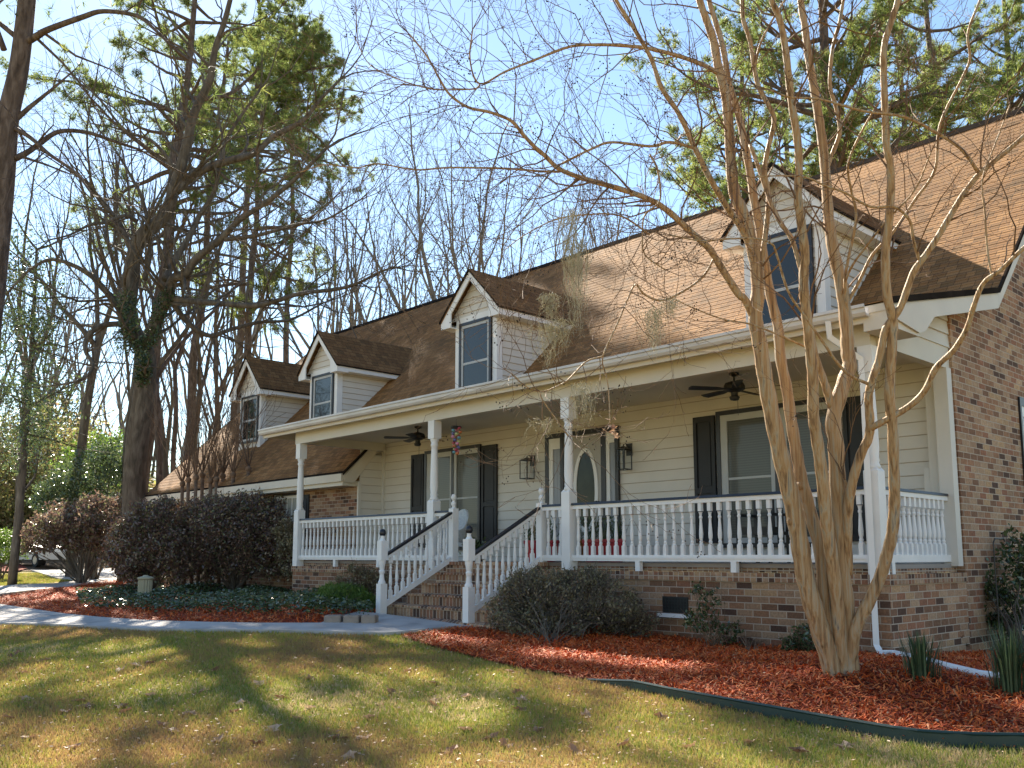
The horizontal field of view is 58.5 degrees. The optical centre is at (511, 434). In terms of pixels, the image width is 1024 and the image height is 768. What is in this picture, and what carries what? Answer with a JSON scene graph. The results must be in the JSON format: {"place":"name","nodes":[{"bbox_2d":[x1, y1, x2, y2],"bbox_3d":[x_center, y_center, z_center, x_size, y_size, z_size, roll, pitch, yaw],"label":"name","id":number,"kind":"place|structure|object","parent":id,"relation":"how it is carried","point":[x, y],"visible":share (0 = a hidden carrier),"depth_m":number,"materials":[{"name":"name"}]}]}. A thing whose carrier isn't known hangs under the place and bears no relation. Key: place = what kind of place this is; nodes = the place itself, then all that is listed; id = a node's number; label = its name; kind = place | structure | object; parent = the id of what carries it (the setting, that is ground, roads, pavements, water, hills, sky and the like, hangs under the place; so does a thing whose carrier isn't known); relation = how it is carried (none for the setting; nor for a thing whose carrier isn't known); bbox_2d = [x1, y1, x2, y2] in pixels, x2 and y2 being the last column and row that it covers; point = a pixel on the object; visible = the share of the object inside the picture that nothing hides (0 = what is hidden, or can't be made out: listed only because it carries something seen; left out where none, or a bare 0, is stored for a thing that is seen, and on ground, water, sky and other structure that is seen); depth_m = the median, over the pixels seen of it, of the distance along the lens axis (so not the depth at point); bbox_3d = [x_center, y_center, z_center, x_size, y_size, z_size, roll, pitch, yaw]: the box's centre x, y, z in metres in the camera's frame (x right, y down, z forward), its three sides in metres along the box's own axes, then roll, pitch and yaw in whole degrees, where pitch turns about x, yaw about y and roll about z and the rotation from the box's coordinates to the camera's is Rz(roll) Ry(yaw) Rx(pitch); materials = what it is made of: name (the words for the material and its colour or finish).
{"place":"outdoors","nodes":[
{"label":"outdoors","id":0,"kind":"place"},
{"bbox_2d":[0,571,68,585],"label":"grass","id":1,"kind":"structure","parent":0,"point":[34,578],"depth_m":33.85,"materials":[{"name":"green plant"}]},
{"bbox_2d":[0,580,113,595],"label":"side path","id":2,"kind":"structure","parent":0,"point":[9,589],"depth_m":26.82,"materials":[{"name":"concrete"}]},
{"bbox_2d":[31,568,136,580],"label":"driveway","id":3,"kind":"structure","parent":0,"point":[105,574],"depth_m":37.36,"materials":[{"name":"concrete"}]},
{"bbox_2d":[0,604,473,635],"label":"front path","id":4,"kind":"structure","parent":0,"point":[388,624],"depth_m":13.31,"materials":[{"name":"concrete"}]},
{"bbox_2d":[0,570,1023,767],"bbox_3d":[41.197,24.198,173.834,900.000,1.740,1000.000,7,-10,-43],"label":"ground","id":5,"kind":"structure","parent":0,"point":[439,753],"depth_m":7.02,"materials":[{"name":"green plant"}]},
{"bbox_2d":[0,527,28,578],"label":"boxwood","id":6,"kind":"object","parent":5,"relation":"on","point":[6,545],"visible":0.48,"depth_m":33.81,"materials":[{"name":"green plant"}]},
{"bbox_2d":[2,536,65,566],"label":"parked car","id":7,"kind":"object","parent":5,"relation":"on","point":[37,562],"visible":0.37,"depth_m":42.52,"materials":[{"name":"paint"}]},
{"bbox_2d":[0,371,80,539],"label":"understorey tree","id":8,"kind":"object","parent":5,"relation":"on","point":[8,506],"visible":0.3,"depth_m":53.19,"materials":[{"name":"green wood"}]},
{"bbox_2d":[6,61,86,562],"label":"bare tree","id":9,"kind":"object","parent":5,"relation":"on","point":[23,349],"visible":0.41,"depth_m":48.89,"materials":[{"name":"brown wood"}]},
{"bbox_2d":[0,370,97,511],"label":"understorey tree","id":10,"kind":"object","parent":5,"relation":"on","point":[62,416],"visible":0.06,"depth_m":62.41,"materials":[{"name":"green wood"}]},
{"bbox_2d":[2,214,102,518],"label":"bare tree","id":11,"kind":"object","parent":5,"relation":"on","point":[65,361],"visible":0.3,"depth_m":59.08,"materials":[{"name":"brown plant"}]},
{"bbox_2d":[0,212,113,584],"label":"holly tree","id":12,"kind":"object","parent":5,"relation":"on","point":[28,403],"visible":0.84,"depth_m":29.15,"materials":[{"name":"green plant"}]},
{"bbox_2d":[25,394,122,559],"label":"understorey tree","id":13,"kind":"object","parent":5,"relation":"on","point":[91,429],"visible":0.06,"depth_m":53.36,"materials":[{"name":"green wood"}]},
{"bbox_2d":[24,436,125,578],"bbox_3d":[-15.893,2.730,34.029,3.902,5.411,4.549,7,-10,-43],"label":"camellia","id":14,"kind":"object","parent":5,"relation":"on","point":[61,484],"visible":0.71,"depth_m":33.34,"materials":[{"name":"green plant"}]},
{"bbox_2d":[19,488,146,582],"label":"purple hedge shrub","id":15,"kind":"object","parent":5,"relation":"on","point":[80,526],"visible":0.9,"depth_m":29.57,"materials":[{"name":"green plant"}]},
{"bbox_2d":[18,559,149,570],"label":"leaf litter","id":16,"kind":"object","parent":5,"relation":"on","point":[27,564],"visible":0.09,"depth_m":44.78,"materials":[{"name":"brown plant"}]},
{"bbox_2d":[48,423,124,557],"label":"magnolia","id":17,"kind":"object","parent":16,"relation":"on","point":[72,452],"visible":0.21,"depth_m":43.45,"materials":[{"name":"green plant"}]},
{"bbox_2d":[39,244,148,436],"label":"bare tree","id":18,"kind":"object","parent":5,"relation":"on","point":[103,398],"visible":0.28,"depth_m":70.56,"materials":[{"name":"brown plant"}]},
{"bbox_2d":[2,89,211,472],"bbox_3d":[-16.754,-4.606,38.416,8.274,21.377,8.680,2,-8,-14],"label":"bare tree","id":19,"kind":"object","parent":5,"relation":"on","point":[175,382],"visible":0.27,"depth_m":38.93,"materials":[{"name":"brown wood"}]},
{"bbox_2d":[77,262,181,433],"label":"bare tree","id":20,"kind":"object","parent":5,"relation":"on","point":[118,399],"visible":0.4,"depth_m":77.77,"materials":[{"name":"brown plant"}]},
{"bbox_2d":[0,0,271,333],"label":"tree","id":21,"kind":"object","parent":5,"relation":"on","point":[25,37],"visible":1,"depth_m":17.69,"materials":[{"name":"brown plant"}]},
{"bbox_2d":[46,0,229,580],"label":"bare tree","id":22,"kind":"object","parent":5,"relation":"on","point":[114,256],"visible":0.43,"depth_m":34.16,"materials":[{"name":"brown wood"}]},
{"bbox_2d":[10,47,279,576],"bbox_3d":[-17.635,-4.713,38.100,14.101,21.544,6.028,-1,-8,7],"label":"bare tree","id":23,"kind":"object","parent":5,"relation":"on","point":[86,407],"visible":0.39,"depth_m":37.14,"materials":[{"name":"brown wood"}]},
{"bbox_2d":[97,490,204,589],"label":"purple hedge shrub","id":24,"kind":"object","parent":5,"relation":"on","point":[147,530],"visible":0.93,"depth_m":22.02,"materials":[{"name":"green plant"}]},
{"bbox_2d":[118,201,194,455],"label":"bare tree","id":25,"kind":"object","parent":5,"relation":"on","point":[170,410],"visible":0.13,"depth_m":60.22,"materials":[{"name":"brown wood"}]},
{"bbox_2d":[0,0,325,493],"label":"pine tree","id":26,"kind":"object","parent":5,"relation":"on","point":[192,21],"visible":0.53,"depth_m":38.53,"materials":[{"name":"green plant"}]},
{"bbox_2d":[13,18,313,478],"bbox_3d":[-13.322,-4.761,34.395,10.706,20.785,6.107,4,-9,-30],"label":"bare tree","id":27,"kind":"object","parent":5,"relation":"on","point":[160,363],"visible":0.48,"depth_m":35.20,"materials":[{"name":"brown wood"}]},
{"bbox_2d":[0,579,375,622],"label":"mulch bed","id":28,"kind":"object","parent":5,"relation":"on","point":[243,615],"visible":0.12,"depth_m":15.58,"materials":[{"name":"red wood"}]},
{"bbox_2d":[144,361,204,584],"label":"pruned crape myrtle","id":29,"kind":"object","parent":28,"relation":"on","point":[188,478],"visible":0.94,"depth_m":25.16,"materials":[{"name":"brown plant"}]},
{"bbox_2d":[146,382,238,584],"bbox_3d":[-9.226,1.433,25.516,2.641,5.728,2.081,7,-10,-43],"label":"pruned crape myrtle","id":30,"kind":"object","parent":28,"relation":"on","point":[182,483],"visible":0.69,"depth_m":25.47,"materials":[{"name":"brown plant"}]},
{"bbox_2d":[170,365,244,583],"bbox_3d":[-8.632,1.028,25.210,1.560,6.439,2.882,7,-10,-43],"label":"pruned crape myrtle","id":31,"kind":"object","parent":28,"relation":"on","point":[195,477],"visible":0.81,"depth_m":25.07,"materials":[{"name":"brown plant"}]},
{"bbox_2d":[174,369,241,585],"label":"pruned crape myrtle","id":32,"kind":"object","parent":28,"relation":"on","point":[202,475],"visible":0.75,"depth_m":25.35,"materials":[{"name":"brown plant"}]},
{"bbox_2d":[148,359,271,583],"bbox_3d":[-8.157,1.166,25.008,2.853,6.124,2.171,-4,-8,26],"label":"pruned crape myrtle","id":33,"kind":"object","parent":28,"relation":"on","point":[210,480],"visible":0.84,"depth_m":25.02,"materials":[{"name":"brown plant"}]},
{"bbox_2d":[175,373,258,586],"bbox_3d":[-8.449,1.155,25.129,2.182,6.180,1.816,7,-10,-43],"label":"pruned crape myrtle","id":34,"kind":"object","parent":28,"relation":"on","point":[216,477],"visible":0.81,"depth_m":24.99,"materials":[{"name":"brown plant"}]},
{"bbox_2d":[75,580,373,614],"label":"ivy ground cover","id":35,"kind":"object","parent":28,"relation":"on","point":[275,595],"visible":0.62,"depth_m":17.11,"materials":[{"name":"green plant"}]},
{"bbox_2d":[199,373,259,586],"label":"pruned crape myrtle","id":36,"kind":"object","parent":28,"relation":"on","point":[223,474],"visible":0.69,"depth_m":25.25,"materials":[{"name":"plant"}]},
{"bbox_2d":[163,486,305,589],"bbox_3d":[-6.865,2.575,22.737,3.024,2.780,3.771,7,-10,-43],"label":"purple hedge shrub","id":37,"kind":"object","parent":28,"relation":"on","point":[226,518],"visible":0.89,"depth_m":22.31,"materials":[{"name":"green plant"}]},
{"bbox_2d":[201,371,274,587],"bbox_3d":[-7.420,1.095,24.165,0.994,6.058,2.547,-2,-8,14],"label":"pruned crape myrtle","id":38,"kind":"object","parent":28,"relation":"on","point":[248,467],"visible":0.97,"depth_m":24.44,"materials":[{"name":"brown plant"}]},
{"bbox_2d":[201,356,284,585],"bbox_3d":[-7.288,1.047,24.859,2.497,6.331,2.216,7,-10,-43],"label":"pruned crape myrtle","id":39,"kind":"object","parent":28,"relation":"on","point":[233,470],"visible":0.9,"depth_m":24.64,"materials":[{"name":"brown plant"}]},
{"bbox_2d":[303,580,375,614],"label":"fern clump","id":40,"kind":"object","parent":28,"relation":"on","point":[336,589],"visible":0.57,"depth_m":15.40,"materials":[{"name":"green plant"}]},
{"bbox_2d":[334,558,394,594],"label":"azalea","id":41,"kind":"object","parent":28,"relation":"on","point":[370,582],"visible":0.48,"depth_m":16.06,"materials":[{"name":"green plant"}]},
{"bbox_2d":[121,116,256,449],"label":"bare tree","id":42,"kind":"object","parent":5,"relation":"on","point":[198,374],"visible":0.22,"depth_m":49.89,"materials":[{"name":"brown wood"}]},
{"bbox_2d":[135,175,257,411],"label":"bare tree","id":43,"kind":"object","parent":5,"relation":"on","point":[183,375],"visible":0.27,"depth_m":50.98,"materials":[{"name":"brown plant"}]},
{"bbox_2d":[47,1,348,562],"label":"bare tree","id":44,"kind":"object","parent":5,"relation":"on","point":[159,461],"visible":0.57,"depth_m":33.67,"materials":[{"name":"brown wood"}]},
{"bbox_2d":[155,240,262,438],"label":"bare tree","id":45,"kind":"object","parent":5,"relation":"on","point":[225,352],"visible":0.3,"depth_m":53.18,"materials":[{"name":"brown wood"}]},
{"bbox_2d":[143,29,278,458],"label":"pine tree","id":46,"kind":"object","parent":5,"relation":"on","point":[192,356],"visible":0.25,"depth_m":50.28,"materials":[{"name":"green plant"}]},
{"bbox_2d":[131,0,346,419],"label":"pine tree","id":47,"kind":"object","parent":5,"relation":"on","point":[270,6],"visible":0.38,"depth_m":61.93,"materials":[{"name":"green plant"}]},
{"bbox_2d":[0,0,495,558],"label":"oak tree","id":48,"kind":"object","parent":5,"relation":"on","point":[138,428],"visible":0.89,"depth_m":28.43,"materials":[{"name":"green plant"}]},
{"bbox_2d":[111,286,178,387],"bbox_3d":[-11.303,-3.073,28.203,2.226,3.205,1.212,0,-8,-1],"label":"fern growth","id":49,"kind":"object","parent":48,"relation":"attached to","point":[142,361],"visible":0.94,"depth_m":28.12,"materials":[{"name":"green plant"}]},
{"bbox_2d":[140,76,364,356],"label":"pine tree","id":50,"kind":"object","parent":5,"relation":"on","point":[248,338],"visible":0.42,"depth_m":45.80,"materials":[{"name":"green plant"}]},
{"bbox_2d":[153,195,351,359],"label":"bare tree","id":51,"kind":"object","parent":5,"relation":"on","point":[266,339],"visible":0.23,"depth_m":46.81,"materials":[{"name":"brown plant"}]},
{"bbox_2d":[182,111,326,412],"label":"bare tree","id":52,"kind":"object","parent":5,"relation":"on","point":[235,338],"visible":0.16,"depth_m":57.38,"materials":[{"name":"brown plant"}]},
{"bbox_2d":[156,142,354,435],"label":"bare tree","id":53,"kind":"object","parent":5,"relation":"on","point":[212,359],"visible":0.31,"depth_m":44.09,"materials":[{"name":"brown wood"}]},
{"bbox_2d":[201,143,325,429],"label":"bare tree","id":54,"kind":"object","parent":5,"relation":"on","point":[216,316],"visible":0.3,"depth_m":48.90,"materials":[{"name":"brown wood"}]},
{"bbox_2d":[269,517,311,580],"bbox_3d":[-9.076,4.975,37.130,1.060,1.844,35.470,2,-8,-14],"label":"azalea","id":55,"kind":"object","parent":5,"relation":"on","point":[282,548],"visible":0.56,"depth_m":20.63,"materials":[{"name":"green plant"}]},
{"bbox_2d":[221,13,378,362],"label":"pine tree","id":56,"kind":"object","parent":5,"relation":"on","point":[331,72],"visible":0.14,"depth_m":69.33,"materials":[{"name":"green plant"}]},
{"bbox_2d":[201,110,437,348],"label":"bare tree","id":57,"kind":"object","parent":5,"relation":"on","point":[332,324],"visible":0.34,"depth_m":58.64,"materials":[{"name":"brown plant"}]},
{"bbox_2d":[259,142,446,331],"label":"bare tree","id":58,"kind":"object","parent":5,"relation":"on","point":[321,313],"visible":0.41,"depth_m":41.49,"materials":[{"name":"brown plant"}]},
{"bbox_2d":[234,182,477,357],"bbox_3d":[-7.198,-2.946,37.017,9.258,17.886,9.548,-3,-8,19],"label":"bare tree","id":59,"kind":"object","parent":5,"relation":"on","point":[337,328],"visible":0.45,"depth_m":37.81,"materials":[{"name":"brown plant"}]},
{"bbox_2d":[326,95,475,326],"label":"bare tree","id":60,"kind":"object","parent":5,"relation":"on","point":[363,277],"visible":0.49,"depth_m":54.34,"materials":[{"name":"brown plant"}]},
{"bbox_2d":[345,132,465,308],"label":"bare tree","id":61,"kind":"object","parent":5,"relation":"on","point":[416,280],"visible":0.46,"depth_m":48.55,"materials":[{"name":"grey plant"}]},
{"bbox_2d":[283,22,534,313],"bbox_3d":[-4.234,-4.413,34.817,10.841,20.241,8.554,0,-8,-4],"label":"bare tree","id":62,"kind":"object","parent":5,"relation":"on","point":[430,284],"visible":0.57,"depth_m":34.33,"materials":[{"name":"brown plant"}]},
{"bbox_2d":[289,111,530,321],"bbox_3d":[-4.233,-3.678,34.995,7.810,18.810,7.272,-5,-9,35],"label":"bare tree","id":63,"kind":"object","parent":5,"relation":"on","point":[356,300],"visible":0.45,"depth_m":36.27,"materials":[{"name":"brown plant"}]},
{"bbox_2d":[363,107,502,299],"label":"bare tree","id":64,"kind":"object","parent":5,"relation":"on","point":[451,206],"visible":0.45,"depth_m":62.00,"materials":[{"name":"grey plant"}]},
{"bbox_2d":[391,66,578,295],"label":"bare tree","id":65,"kind":"object","parent":5,"relation":"on","point":[502,242],"visible":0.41,"depth_m":48.50,"materials":[{"name":"brown plant"}]},
{"bbox_2d":[414,92,587,295],"bbox_3d":[-0.607,-4.016,39.977,7.589,20.827,6.636,0,-8,-1],"label":"bare tree","id":66,"kind":"object","parent":5,"relation":"on","point":[484,206],"visible":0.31,"depth_m":38.56,"materials":[{"name":"grey plant"}]},
{"bbox_2d":[0,620,1023,767],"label":"leaf crumbs","id":67,"kind":"object","parent":5,"relation":"on","point":[717,753],"visible":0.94,"depth_m":7.26,"materials":[{"name":"brown plant"}]},
{"bbox_2d":[433,140,614,276],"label":"bare tree","id":68,"kind":"object","parent":5,"relation":"on","point":[509,230],"visible":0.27,"depth_m":43.48,"materials":[{"name":"grey plant"}]},
{"bbox_2d":[145,107,1023,652],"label":"house","id":69,"kind":"structure","parent":5,"relation":"on","point":[339,473],"depth_m":14.61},
{"bbox_2d":[423,444,481,549],"bbox_3d":[-1.275,1.347,19.283,0.050,2.155,1.855,7,-10,-43],"label":"window","id":70,"kind":"structure","parent":69,"relation":"in","point":[458,479],"depth_m":19.14,"materials":[{"name":"black paint"}]},
{"bbox_2d":[564,433,600,538],"bbox_3d":[1.255,1.116,16.532,0.125,2.245,0.929,7,-10,-43],"label":"front door","id":71,"kind":"structure","parent":69,"relation":"in","point":[587,473],"depth_m":16.51,"materials":[{"name":"paint"}]},
{"bbox_2d":[615,443,631,470],"bbox_3d":[1.949,0.374,15.786,0.263,0.470,0.206,7,-10,-43],"label":"wall lantern","id":72,"kind":"object","parent":69,"relation":"attached to","point":[623,457],"depth_m":15.71,"materials":[{"name":"black metal"}]},
{"bbox_2d":[688,372,779,400],"bbox_3d":[3.201,-0.571,13.053,1.266,0.620,1.298,7,-10,-43],"label":"ceiling fan","id":73,"kind":"object","parent":69,"relation":"hanging from","point":[733,389],"visible":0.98,"depth_m":12.97,"materials":[{"name":"black metal"}]},
{"bbox_2d":[734,499,790,562],"bbox_3d":[3.540,1.322,12.906,0.530,0.970,0.580,7,-10,-43],"label":"metal chair","id":74,"kind":"object","parent":69,"relation":"on","point":[764,529],"visible":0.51,"depth_m":12.89,"materials":[{"name":"black metal"}]},
{"bbox_2d":[715,397,841,547],"bbox_3d":[3.981,0.605,13.716,0.050,2.155,2.090,7,-10,-43],"label":"window","id":75,"kind":"structure","parent":69,"relation":"in","point":[745,464],"depth_m":14.07,"materials":[{"name":"black paint"}]},
{"bbox_2d":[517,121,660,271],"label":"bare tree","id":76,"kind":"object","parent":5,"relation":"on","point":[578,208],"visible":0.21,"depth_m":53.96,"materials":[{"name":"grey plant"}]},
{"bbox_2d":[523,151,664,268],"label":"bare tree","id":77,"kind":"object","parent":5,"relation":"on","point":[588,217],"visible":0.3,"depth_m":60.89,"materials":[{"name":"grey plant"}]},
{"bbox_2d":[401,623,1023,746],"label":"mulch bed","id":78,"kind":"object","parent":5,"relation":"on","point":[791,677],"visible":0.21,"depth_m":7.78,"materials":[{"name":"red wood"}]},
{"bbox_2d":[483,561,673,642],"bbox_3d":[0.751,2.178,12.138,2.022,1.093,2.134,7,-10,-43],"label":"azalea","id":79,"kind":"object","parent":78,"relation":"on","point":[529,616],"visible":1,"depth_m":11.97,"materials":[{"name":"green plant"}]},
{"bbox_2d":[171,0,1023,676],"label":"crape myrtle","id":80,"kind":"object","parent":78,"relation":"on","point":[833,618],"visible":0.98,"depth_m":7.92,"materials":[{"name":"brown plant"}]},
{"bbox_2d":[550,207,584,270],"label":"spanish moss","id":81,"kind":"object","parent":80,"relation":"hanging from","point":[566,223],"visible":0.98,"depth_m":7.51,"materials":[{"name":"grey plant"}]},
{"bbox_2d":[559,234,592,336],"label":"spanish moss","id":82,"kind":"object","parent":80,"relation":"hanging from","point":[575,250],"visible":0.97,"depth_m":7.49,"materials":[{"name":"grey plant"}]},
{"bbox_2d":[564,381,600,435],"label":"spanish moss","id":83,"kind":"object","parent":80,"relation":"hanging from","point":[579,388],"visible":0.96,"depth_m":7.49,"materials":[{"name":"grey plant"}]},
{"bbox_2d":[635,306,664,361],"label":"spanish moss","id":84,"kind":"object","parent":80,"relation":"hanging from","point":[656,317],"visible":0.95,"depth_m":7.52,"materials":[{"name":"beige plant"}]},
{"bbox_2d":[680,580,743,647],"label":"shrub","id":85,"kind":"object","parent":78,"relation":"on","point":[704,628],"visible":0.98,"depth_m":11.14,"materials":[{"name":"green plant"}]},
{"bbox_2d":[773,616,815,651],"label":"shrub","id":86,"kind":"object","parent":78,"relation":"on","point":[797,641],"visible":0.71,"depth_m":10.34,"materials":[{"name":"green plant"}]},
{"bbox_2d":[896,628,951,681],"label":"daylily","id":87,"kind":"object","parent":78,"relation":"on","point":[919,665],"visible":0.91,"depth_m":7.76,"materials":[{"name":"green plant"}]},
{"bbox_2d":[877,650,999,680],"bbox_3d":[4.047,2.205,8.828,0.272,0.132,2.178,0,-8,-1],"label":"drain pipe","id":88,"kind":"object","parent":78,"relation":"on","point":[973,671],"visible":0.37,"depth_m":8.13,"materials":[{"name":"white paint"}]},
{"bbox_2d":[975,621,1023,697],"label":"daylily","id":89,"kind":"object","parent":78,"relation":"on","point":[1008,661],"visible":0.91,"depth_m":7.27,"materials":[{"name":"green plant"}]},
{"bbox_2d":[983,523,1023,650],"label":"holly shrub","id":90,"kind":"object","parent":78,"relation":"on","point":[1007,620],"visible":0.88,"depth_m":11.78,"materials":[{"name":"green plant"}]},
{"bbox_2d":[646,11,873,572],"bbox_3d":[9.480,-6.563,39.420,9.364,25.331,10.867,7,-10,-43],"label":"pine tree","id":91,"kind":"object","parent":5,"relation":"on","point":[753,134],"visible":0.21,"depth_m":39.60,"materials":[{"name":"green plant"}]},
{"bbox_2d":[688,11,877,198],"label":"pine tree","id":92,"kind":"object","parent":5,"relation":"on","point":[786,147],"visible":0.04,"depth_m":48.62,"materials":[{"name":"green plant"}]},
{"bbox_2d":[587,678,1023,749],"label":"lawn edging","id":93,"kind":"object","parent":5,"relation":"on","point":[991,739],"visible":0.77,"depth_m":6.39,"materials":[{"name":"plastic"}]},
{"bbox_2d":[618,0,1023,212],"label":"pine tree","id":94,"kind":"object","parent":5,"relation":"on","point":[841,51],"visible":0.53,"depth_m":33.51,"materials":[{"name":"green plant"}]},
{"bbox_2d":[798,0,971,171],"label":"pine tree","id":95,"kind":"object","parent":5,"relation":"on","point":[898,41],"visible":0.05,"depth_m":45.90,"materials":[{"name":"green plant"}]},
{"bbox_2d":[851,0,1023,153],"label":"pine tree","id":96,"kind":"object","parent":5,"relation":"on","point":[1017,13],"visible":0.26,"depth_m":36.93,"materials":[{"name":"green plant"}]},
{"bbox_2d":[890,0,1023,137],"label":"pine tree","id":97,"kind":"object","parent":5,"relation":"on","point":[979,42],"visible":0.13,"depth_m":38.82,"materials":[{"name":"green plant"}]},
{"bbox_2d":[0,0,1023,479],"label":"sky","id":98,"kind":"structure","parent":0,"point":[610,116],"materials":[{"name":"blue"}]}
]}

